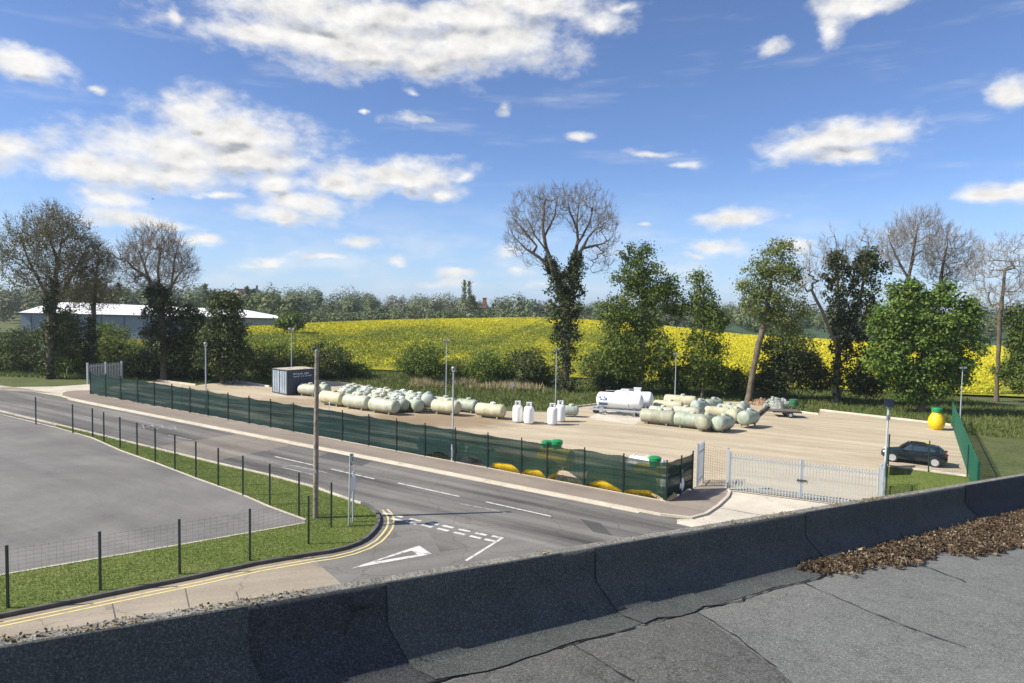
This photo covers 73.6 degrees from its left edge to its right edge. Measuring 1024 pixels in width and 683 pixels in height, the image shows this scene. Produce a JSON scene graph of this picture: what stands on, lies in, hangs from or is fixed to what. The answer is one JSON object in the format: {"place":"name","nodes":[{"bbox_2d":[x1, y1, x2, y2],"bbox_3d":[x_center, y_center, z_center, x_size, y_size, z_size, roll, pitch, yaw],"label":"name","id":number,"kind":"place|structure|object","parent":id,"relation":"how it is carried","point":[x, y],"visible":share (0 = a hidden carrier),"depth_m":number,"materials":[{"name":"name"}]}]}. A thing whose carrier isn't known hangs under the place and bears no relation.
{"place":"outdoors","nodes":[
{"label":"outdoors","id":0,"kind":"place"},
{"bbox_2d":[0,505,554,638],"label":"side road","id":1,"kind":"structure","parent":0,"point":[294,578],"depth_m":24.87,"materials":[{"name":"grey asphalt"}]},
{"bbox_2d":[0,509,394,626],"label":"road marking","id":2,"kind":"object","parent":1,"relation":"on","point":[385,537],"visible":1,"depth_m":23.76,"materials":[{"name":"yellow paint"}]},
{"bbox_2d":[428,531,469,551],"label":"tarmac repair","id":3,"kind":"structure","parent":1,"relation":"on","point":[444,542],"depth_m":28.69,"materials":[{"name":"grey asphalt"}]},
{"bbox_2d":[0,390,688,548],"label":"road","id":4,"kind":"structure","parent":0,"point":[564,525],"depth_m":36.54,"materials":[{"name":"grey asphalt"}]},
{"bbox_2d":[0,410,360,503],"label":"kerb","id":5,"kind":"structure","parent":4,"relation":"on","point":[290,480],"depth_m":41.57,"materials":[{"name":"concrete"}]},
{"bbox_2d":[158,434,289,460],"bbox_3d":[-18.870,6.941,45.345,6.524,0.160,6.132,3,4,35],"label":"concrete patch","id":6,"kind":"object","parent":4,"relation":"on","point":[234,445],"visible":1,"depth_m":45.23,"materials":[{"name":"grey concrete"}]},
{"bbox_2d":[319,452,370,465],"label":"tarmac repair","id":7,"kind":"structure","parent":4,"relation":"on","point":[341,457],"depth_m":43.04,"materials":[{"name":"grey asphalt"}]},
{"bbox_2d":[67,399,638,512],"bbox_3d":[-17.056,6.876,48.056,54.673,0.953,0.348,3,3,31],"label":"channel","id":8,"kind":"object","parent":4,"relation":"on","point":[383,461],"visible":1,"depth_m":41.79,"materials":[{"name":"concrete"}]},
{"bbox_2d":[60,390,730,518],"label":"kerb","id":9,"kind":"structure","parent":4,"relation":"on","point":[719,504],"depth_m":39.73,"materials":[{"name":"concrete"}]},
{"bbox_2d":[275,456,550,567],"bbox_3d":[-9.122,7.974,33.437,19.669,0.339,10.425,3,3,31],"label":"road marking","id":10,"kind":"object","parent":4,"relation":"on","point":[419,550],"visible":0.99,"depth_m":29.36,"materials":[{"name":"white paint"}]},
{"bbox_2d":[581,519,612,535],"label":"tarmac repair","id":11,"kind":"structure","parent":4,"relation":"on","point":[597,527],"depth_m":31.37,"materials":[{"name":"grey asphalt"}]},
{"bbox_2d":[0,304,1023,522],"bbox_3d":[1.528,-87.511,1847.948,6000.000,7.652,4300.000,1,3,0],"label":"terrain","id":12,"kind":"structure","parent":0,"point":[992,447],"depth_m":72.50,"materials":[{"name":"green plant"}]},
{"bbox_2d":[0,328,45,372],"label":"hedge bush","id":13,"kind":"object","parent":12,"relation":"on","point":[8,345],"visible":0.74,"depth_m":81.26,"materials":[{"name":"green plant"}]},
{"bbox_2d":[0,384,89,395],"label":"concrete apron","id":14,"kind":"object","parent":12,"relation":"on","point":[56,390],"visible":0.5,"depth_m":67.98,"materials":[{"name":"beige concrete"}]},
{"bbox_2d":[0,197,119,378],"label":"oak tree","id":15,"kind":"object","parent":12,"relation":"on","point":[56,294],"visible":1,"depth_m":75.19,"materials":[{"name":"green plant"}]},
{"bbox_2d":[32,305,92,374],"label":"yew tree","id":16,"kind":"object","parent":12,"relation":"on","point":[74,336],"visible":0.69,"depth_m":78.67,"materials":[{"name":"green plant"}]},
{"bbox_2d":[25,342,107,373],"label":"hedge bush","id":17,"kind":"object","parent":12,"relation":"on","point":[74,366],"visible":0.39,"depth_m":81.11,"materials":[{"name":"green plant"}]},
{"bbox_2d":[66,237,131,374],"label":"thin tree","id":18,"kind":"object","parent":12,"relation":"on","point":[91,358],"visible":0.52,"depth_m":79.82,"materials":[{"name":"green plant"}]},
{"bbox_2d":[86,361,122,383],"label":"entrance gate","id":19,"kind":"structure","parent":12,"relation":"on","point":[105,365],"depth_m":74.12,"materials":[{"name":"metal"}]},
{"bbox_2d":[96,320,136,342],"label":"hedge bush","id":20,"kind":"object","parent":12,"relation":"on","point":[105,327],"visible":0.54,"depth_m":87.81,"materials":[{"name":"green plant"}]},
{"bbox_2d":[94,331,145,372],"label":"hedge bush","id":21,"kind":"object","parent":12,"relation":"on","point":[109,346],"visible":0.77,"depth_m":83.43,"materials":[{"name":"green plant"}]},
{"bbox_2d":[114,349,171,378],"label":"hedge bush","id":22,"kind":"object","parent":12,"relation":"on","point":[128,362],"visible":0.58,"depth_m":79.09,"materials":[{"name":"green plant"}]},
{"bbox_2d":[17,302,284,339],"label":"warehouse","id":23,"kind":"structure","parent":12,"relation":"on","point":[123,314],"depth_m":152.78,"materials":[{"name":"white metal"}]},
{"bbox_2d":[0,414,304,573],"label":"car park","id":24,"kind":"structure","parent":12,"relation":"on","point":[58,486],"depth_m":32.30,"materials":[{"name":"grey asphalt"}]},
{"bbox_2d":[0,414,306,574],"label":"edging","id":25,"kind":"object","parent":24,"relation":"on","point":[174,470],"visible":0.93,"depth_m":33.02,"materials":[{"name":"concrete"}]},
{"bbox_2d":[104,216,202,379],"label":"ivy tree","id":26,"kind":"object","parent":12,"relation":"on","point":[159,292],"visible":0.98,"depth_m":77.26,"materials":[{"name":"green plant"}]},
{"bbox_2d":[0,392,332,608],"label":"fence","id":27,"kind":"object","parent":12,"relation":"on","point":[7,549],"visible":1,"depth_m":29.28,"materials":[{"name":"black metal"}]},
{"bbox_2d":[145,359,218,380],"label":"hedge bush","id":28,"kind":"object","parent":12,"relation":"on","point":[171,374],"visible":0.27,"depth_m":79.27,"materials":[{"name":"green plant"}]},
{"bbox_2d":[156,298,219,380],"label":"yew tree","id":29,"kind":"object","parent":12,"relation":"on","point":[187,325],"visible":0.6,"depth_m":78.33,"materials":[{"name":"green plant"}]},
{"bbox_2d":[0,425,380,617],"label":"grass verge","id":30,"kind":"object","parent":12,"relation":"on","point":[144,561],"depth_m":26.84,"materials":[{"name":"green plant"}]},
{"bbox_2d":[0,502,379,617],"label":"kerb","id":31,"kind":"structure","parent":30,"relation":"on","point":[151,584],"depth_m":23.93,"materials":[{"name":"grey concrete"}]},
{"bbox_2d":[313,349,318,518],"bbox_3d":[-8.880,4.210,30.972,0.261,7.721,0.256,1,3,0],"label":"telegraph pole","id":32,"kind":"object","parent":30,"relation":"on","point":[316,443],"visible":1,"depth_m":30.91,"materials":[{"name":"wood"}]},
{"bbox_2d":[348,453,355,525],"bbox_3d":[-7.133,6.546,30.341,0.208,3.252,0.833,1,3,0],"label":"traffic sign","id":33,"kind":"object","parent":30,"relation":"on","point":[352,484],"visible":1,"depth_m":30.20,"materials":[{"name":"metal"}]},
{"bbox_2d":[187,283,257,383],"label":"yew tree","id":34,"kind":"object","parent":12,"relation":"on","point":[221,335],"visible":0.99,"depth_m":76.31,"materials":[{"name":"green plant"}]},
{"bbox_2d":[243,343,282,377],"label":"hedge bush","id":35,"kind":"object","parent":12,"relation":"on","point":[265,366],"visible":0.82,"depth_m":83.56,"materials":[{"name":"green plant"}]},
{"bbox_2d":[242,292,287,314],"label":"hedge bush","id":36,"kind":"object","parent":12,"relation":"on","point":[254,301],"visible":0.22,"depth_m":236.69,"materials":[{"name":"green plant"}]},
{"bbox_2d":[261,339,307,368],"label":"hedge bush","id":37,"kind":"object","parent":12,"relation":"on","point":[286,360],"visible":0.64,"depth_m":85.27,"materials":[{"name":"green plant"}]},
{"bbox_2d":[272,310,307,331],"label":"tree","id":38,"kind":"object","parent":12,"relation":"on","point":[293,320],"visible":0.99,"depth_m":136.36,"materials":[{"name":"green plant"}]},
{"bbox_2d":[295,338,358,379],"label":"hedge bush","id":39,"kind":"object","parent":12,"relation":"on","point":[329,365],"visible":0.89,"depth_m":85.32,"materials":[{"name":"green plant"}]},
{"bbox_2d":[334,359,376,377],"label":"hedge bush","id":40,"kind":"object","parent":12,"relation":"on","point":[358,369],"visible":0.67,"depth_m":87.57,"materials":[{"name":"green plant"}]},
{"bbox_2d":[89,371,693,500],"bbox_3d":[-15.849,5.683,50.394,57.353,3.284,3.415,3,3,28],"label":"netted fence","id":41,"kind":"object","parent":12,"relation":"on","point":[623,474],"visible":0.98,"depth_m":44.34,"materials":[{"name":"green fabric"}]},
{"bbox_2d":[63,390,727,515],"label":"footway","id":42,"kind":"structure","parent":12,"relation":"on","point":[698,500],"depth_m":41.28,"materials":[{"name":"beige concrete"}]},
{"bbox_2d":[95,394,696,501],"bbox_3d":[-15.882,6.754,50.513,57.620,1.154,4.304,3,3,27],"label":"edging","id":43,"kind":"object","parent":42,"relation":"on","point":[453,461],"visible":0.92,"depth_m":42.06,"materials":[{"name":"concrete"}]},
{"bbox_2d":[391,338,451,382],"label":"hedge bush","id":44,"kind":"object","parent":12,"relation":"on","point":[429,366],"visible":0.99,"depth_m":85.40,"materials":[{"name":"green plant"}]},
{"bbox_2d":[442,356,476,378],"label":"hedge bush","id":45,"kind":"object","parent":12,"relation":"on","point":[459,371],"visible":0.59,"depth_m":89.75,"materials":[{"name":"green plant"}]},
{"bbox_2d":[461,347,522,382],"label":"hedge bush","id":46,"kind":"object","parent":12,"relation":"on","point":[491,368],"visible":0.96,"depth_m":85.28,"materials":[{"name":"green plant"}]},
{"bbox_2d":[408,375,579,391],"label":"dry reeds","id":47,"kind":"object","parent":12,"relation":"on","point":[505,385],"visible":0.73,"depth_m":81.42,"materials":[{"name":"beige plant"}]},
{"bbox_2d":[0,279,1021,338],"bbox_3d":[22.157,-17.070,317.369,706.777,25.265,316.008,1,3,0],"label":"distant wood","id":48,"kind":"object","parent":12,"relation":"on","point":[349,308],"visible":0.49,"depth_m":284.65,"materials":[{"name":"green plant"}]},
{"bbox_2d":[0,473,1023,682],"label":"building","id":49,"kind":"structure","parent":12,"relation":"on","point":[701,604],"depth_m":3.85,"materials":[{"name":"grey concrete"}]},
{"bbox_2d":[0,482,966,644],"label":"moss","id":50,"kind":"object","parent":49,"relation":"on","point":[185,610],"visible":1,"depth_m":2.92,"materials":[{"name":"green plant"}]},
{"bbox_2d":[795,507,1023,576],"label":"leaf litter","id":51,"kind":"object","parent":49,"relation":"on","point":[1002,531],"visible":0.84,"depth_m":6.24,"materials":[{"name":"brown gravel"}]},
{"bbox_2d":[0,357,1023,438],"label":"bank grass","id":52,"kind":"structure","parent":12,"relation":"on","point":[911,414],"depth_m":78.60,"materials":[{"name":"green plant"}]},
{"bbox_2d":[504,342,560,385],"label":"hedge bush","id":53,"kind":"object","parent":12,"relation":"on","point":[530,369],"visible":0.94,"depth_m":85.24,"materials":[{"name":"green plant"}]},
{"bbox_2d":[108,380,968,502],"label":"gravel yard","id":54,"kind":"structure","parent":12,"relation":"on","point":[825,438],"depth_m":55.04,"materials":[{"name":"beige gravel"}]},
{"bbox_2d":[272,366,314,395],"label":"shipping container","id":55,"kind":"object","parent":54,"relation":"on","point":[287,381],"visible":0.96,"depth_m":70.84,"materials":[{"name":"metal"}]},
{"bbox_2d":[297,382,320,396],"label":"gas tank","id":56,"kind":"object","parent":54,"relation":"on","point":[305,389],"visible":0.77,"depth_m":69.80,"materials":[{"name":"beige metal"}]},
{"bbox_2d":[319,390,344,406],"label":"gas tank","id":57,"kind":"object","parent":54,"relation":"on","point":[335,397],"visible":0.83,"depth_m":63.91,"materials":[{"name":"beige metal"}]},
{"bbox_2d":[342,393,370,410],"bbox_3d":[-14.187,5.470,62.736,3.100,1.515,1.210,3,3,32],"label":"gas tank","id":58,"kind":"object","parent":54,"relation":"on","point":[359,400],"visible":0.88,"depth_m":62.20,"materials":[{"name":"beige metal"}]},
{"bbox_2d":[368,397,399,414],"bbox_3d":[-11.404,5.666,60.972,3.200,1.515,1.210,3,3,32],"label":"gas tank","id":59,"kind":"object","parent":54,"relation":"on","point":[387,405],"visible":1,"depth_m":60.40,"materials":[{"name":"beige metal"}]},
{"bbox_2d":[129,400,663,499],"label":"fence weeds","id":60,"kind":"object","parent":54,"relation":"on","point":[449,458],"visible":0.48,"depth_m":43.39,"materials":[{"name":"green plant"}]},
{"bbox_2d":[431,398,460,415],"bbox_3d":[-5.939,5.836,61.645,2.900,1.515,1.210,3,3,27],"label":"gas tank","id":61,"kind":"object","parent":54,"relation":"on","point":[440,406],"visible":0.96,"depth_m":61.17,"materials":[{"name":"beige metal"}]},
{"bbox_2d":[456,397,478,412],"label":"gas tank","id":62,"kind":"object","parent":54,"relation":"on","point":[468,403],"visible":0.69,"depth_m":62.84,"materials":[{"name":"metal"}]},
{"bbox_2d":[475,402,505,418],"bbox_3d":[-1.896,6.062,60.700,2.900,1.465,1.159,2,3,25],"label":"gas tank","id":63,"kind":"object","parent":54,"relation":"on","point":[492,409],"visible":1,"depth_m":60.24,"materials":[{"name":"beige metal"}]},
{"bbox_2d":[513,401,522,422],"bbox_3d":[0.491,6.048,58.970,0.870,1.850,0.870,1,3,-3],"label":"gas cylinder","id":64,"kind":"object","parent":54,"relation":"on","point":[517,412],"visible":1,"depth_m":58.64,"materials":[{"name":"white paint"}]},
{"bbox_2d":[524,402,533,424],"bbox_3d":[1.452,6.112,58.428,0.870,1.850,0.870,1,3,3],"label":"gas cylinder","id":65,"kind":"object","parent":54,"relation":"on","point":[529,414],"visible":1,"depth_m":58.10,"materials":[{"name":"white paint"}]},
{"bbox_2d":[547,403,557,425],"bbox_3d":[3.458,6.191,58.368,0.870,1.850,0.870,1,3,-3],"label":"gas cylinder","id":66,"kind":"object","parent":54,"relation":"on","point":[552,414],"visible":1,"depth_m":58.05,"materials":[{"name":"white paint"}]},
{"bbox_2d":[157,379,965,475],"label":"edging","id":67,"kind":"object","parent":54,"relation":"on","point":[801,411],"visible":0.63,"depth_m":70.48,"materials":[{"name":"beige concrete"}]},
{"bbox_2d":[589,410,640,424],"bbox_3d":[9.969,7.046,64.351,4.853,0.127,7.666,2,3,23],"label":"concrete pad","id":68,"kind":"object","parent":54,"relation":"on","point":[620,417],"visible":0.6,"depth_m":63.65,"materials":[{"name":"beige concrete"}]},
{"bbox_2d":[589,389,643,416],"bbox_3d":[10.152,5.776,65.363,5.300,2.460,1.575,2,3,19],"label":"skid tank","id":69,"kind":"object","parent":68,"relation":"on","point":[624,400],"visible":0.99,"depth_m":64.84,"materials":[{"name":"white metal"}]},
{"bbox_2d":[615,387,653,411],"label":"skid tank","id":70,"kind":"object","parent":68,"relation":"on","point":[648,399],"visible":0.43,"depth_m":66.37,"materials":[{"name":"white metal"}]},
{"bbox_2d":[640,408,674,425],"bbox_3d":[12.895,6.601,60.517,3.200,1.515,1.210,3,3,28],"label":"gas tank","id":71,"kind":"object","parent":54,"relation":"on","point":[661,416],"visible":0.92,"depth_m":60.09,"materials":[{"name":"beige metal"}]},
{"bbox_2d":[664,394,696,406],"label":"gas tank","id":72,"kind":"object","parent":54,"relation":"on","point":[685,400],"visible":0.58,"depth_m":70.67,"materials":[{"name":"beige metal"}]},
{"bbox_2d":[673,411,703,429],"bbox_3d":[15.421,6.765,59.166,2.900,1.515,1.210,3,3,29],"label":"gas tank","id":73,"kind":"object","parent":54,"relation":"on","point":[681,419],"visible":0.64,"depth_m":58.90,"materials":[{"name":"white metal"}]},
{"bbox_2d":[696,440,704,486],"bbox_3d":[11.009,7.065,39.974,0.150,2.560,2.113,2,3,24],"label":"palisade fence","id":74,"kind":"object","parent":54,"relation":"on","point":[699,466],"visible":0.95,"depth_m":39.64,"materials":[{"name":"metal"}]},
{"bbox_2d":[695,412,714,431],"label":"gas tank","id":75,"kind":"object","parent":54,"relation":"on","point":[703,422],"visible":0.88,"depth_m":57.60,"materials":[{"name":"white metal"}]},
{"bbox_2d":[711,413,734,432],"bbox_3d":[17.943,6.884,58.218,2.400,1.565,1.260,-2,4,-44],"label":"gas tank","id":76,"kind":"object","parent":54,"relation":"on","point":[723,421],"visible":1,"depth_m":57.55,"materials":[{"name":"white metal"}]},
{"bbox_2d":[737,408,759,426],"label":"gas tank","id":77,"kind":"object","parent":54,"relation":"on","point":[748,417],"visible":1,"depth_m":60.31,"materials":[{"name":"metal"}]},
{"bbox_2d":[881,441,947,467],"bbox_3d":[28.440,7.832,48.389,4.049,1.500,2.120,4,4,30],"label":"parked car","id":78,"kind":"object","parent":54,"relation":"on","point":[903,454],"visible":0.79,"depth_m":47.65,"materials":[{"name":"paint"}]},
{"bbox_2d":[927,407,944,429],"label":"upright tank","id":79,"kind":"object","parent":54,"relation":"on","point":[936,420],"visible":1,"depth_m":63.20,"materials":[{"name":"yellow plastic"}]},
{"bbox_2d":[499,179,622,391],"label":"ash tree","id":80,"kind":"object","parent":12,"relation":"on","point":[564,331],"visible":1,"depth_m":81.24,"materials":[{"name":"green plant"}]},
{"bbox_2d":[572,345,615,383],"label":"hedge bush","id":81,"kind":"object","parent":12,"relation":"on","point":[588,369],"visible":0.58,"depth_m":87.30,"materials":[{"name":"green plant"}]},
{"bbox_2d":[580,369,644,391],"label":"hedge bush","id":82,"kind":"object","parent":12,"relation":"on","point":[610,382],"visible":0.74,"depth_m":83.68,"materials":[{"name":"green plant"}]},
{"bbox_2d":[590,239,690,392],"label":"maple tree","id":83,"kind":"object","parent":12,"relation":"on","point":[636,285],"visible":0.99,"depth_m":80.23,"materials":[{"name":"green plant"}]},
{"bbox_2d":[657,363,707,393],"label":"hedge bush","id":84,"kind":"object","parent":12,"relation":"on","point":[685,388],"visible":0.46,"depth_m":81.07,"materials":[{"name":"green plant"}]},
{"bbox_2d":[677,264,735,397],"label":"young tree","id":85,"kind":"object","parent":12,"relation":"on","point":[711,318],"visible":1,"depth_m":79.48,"materials":[{"name":"green plant"}]},
{"bbox_2d":[707,363,756,396],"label":"hedge bush","id":86,"kind":"object","parent":12,"relation":"on","point":[738,378],"visible":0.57,"depth_m":81.31,"materials":[{"name":"green plant"}]},
{"bbox_2d":[677,490,834,526],"bbox_3d":[14.093,8.765,33.906,9.101,0.233,9.713,3,4,35],"label":"concrete apron","id":87,"kind":"object","parent":12,"relation":"on","point":[755,504],"visible":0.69,"depth_m":35.68,"materials":[{"name":"beige concrete"}]},
{"bbox_2d":[726,447,883,502],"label":"palisade gate","id":88,"kind":"structure","parent":87,"relation":"on","point":[801,479],"depth_m":37.47,"materials":[{"name":"silver metal"}]},
{"bbox_2d":[747,369,799,397],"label":"hedge bush","id":89,"kind":"object","parent":12,"relation":"on","point":[769,383],"visible":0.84,"depth_m":81.38,"materials":[{"name":"green plant"}]},
{"bbox_2d":[761,396,787,408],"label":"rubble heap","id":90,"kind":"object","parent":12,"relation":"on","point":[772,402],"visible":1,"depth_m":74.19,"materials":[{"name":"white stone"}]},
{"bbox_2d":[729,236,821,402],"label":"leaning tree","id":91,"kind":"object","parent":12,"relation":"on","point":[768,314],"visible":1,"depth_m":76.49,"materials":[{"name":"green plant"}]},
{"bbox_2d":[748,326,830,397],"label":"young tree","id":92,"kind":"object","parent":12,"relation":"on","point":[797,363],"visible":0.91,"depth_m":81.40,"materials":[{"name":"green plant"}]},
{"bbox_2d":[791,363,833,395],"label":"hedge bush","id":93,"kind":"object","parent":12,"relation":"on","point":[814,384],"visible":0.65,"depth_m":82.30,"materials":[{"name":"green plant"}]},
{"bbox_2d":[790,220,892,402],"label":"ivy tree","id":94,"kind":"object","parent":12,"relation":"on","point":[863,264],"visible":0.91,"depth_m":79.41,"materials":[{"name":"green plant"}]},
{"bbox_2d":[841,367,890,400],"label":"hedge bush","id":95,"kind":"object","parent":12,"relation":"on","point":[873,387],"visible":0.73,"depth_m":81.54,"materials":[{"name":"green plant"}]},
{"bbox_2d":[882,398,893,495],"bbox_3d":[21.126,6.003,38.531,0.559,5.601,0.276,1,3,0],"label":"solar lamp post","id":96,"kind":"object","parent":12,"relation":"on","point":[888,403],"visible":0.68,"depth_m":38.45,"materials":[{"name":"grey metal"}]},
{"bbox_2d":[872,202,956,387],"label":"bare tree","id":97,"kind":"object","parent":12,"relation":"on","point":[913,255],"visible":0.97,"depth_m":90.81,"materials":[{"name":"brown plant"}]},
{"bbox_2d":[857,275,996,413],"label":"chestnut tree","id":98,"kind":"object","parent":12,"relation":"on","point":[937,347],"visible":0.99,"depth_m":73.14,"materials":[{"name":"green plant"}]},
{"bbox_2d":[885,466,969,494],"bbox_3d":[24.113,8.865,39.367,4.663,0.221,14.440,3,3,30],"label":"grass patch","id":99,"kind":"object","parent":12,"relation":"on","point":[921,486],"visible":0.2,"depth_m":43.01,"materials":[{"name":"green plant"}]},
{"bbox_2d":[916,219,988,393],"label":"bare tree","id":100,"kind":"object","parent":12,"relation":"on","point":[947,255],"visible":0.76,"depth_m":92.91,"materials":[{"name":"brown plant"}]},
{"bbox_2d":[889,439,1022,477],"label":"wire fence","id":101,"kind":"object","parent":12,"relation":"on","point":[950,457],"visible":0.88,"depth_m":44.88,"materials":[{"name":"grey metal"}]},
{"bbox_2d":[951,402,980,481],"bbox_3d":[34.826,7.443,52.920,0.142,2.596,33.115,3,3,31],"label":"green palisade fence","id":102,"kind":"object","parent":12,"relation":"on","point":[964,442],"visible":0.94,"depth_m":47.95,"materials":[{"name":"metal"}]},
{"bbox_2d":[960,232,1023,401],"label":"bare tree","id":103,"kind":"object","parent":12,"relation":"on","point":[1001,304],"visible":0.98,"depth_m":87.82,"materials":[{"name":"brown plant"}]},
{"bbox_2d":[985,301,1023,395],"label":"maple tree","id":104,"kind":"object","parent":12,"relation":"on","point":[1008,369],"visible":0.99,"depth_m":87.77,"materials":[{"name":"green plant"}]},
{"bbox_2d":[0,0,1023,315],"label":"sky","id":105,"kind":"structure","parent":0,"point":[380,148],"materials":[{"name":"blue"}]},
{"bbox_2d":[241,317,1023,395],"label":"rapeseed field","id":106,"kind":"structure","parent":0,"point":[1006,392],"depth_m":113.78,"materials":[{"name":"yellow plant"}]},
{"bbox_2d":[663,323,1010,346],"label":"green field","id":107,"kind":"structure","parent":0,"point":[820,333],"depth_m":286.10,"materials":[{"name":"plant"}]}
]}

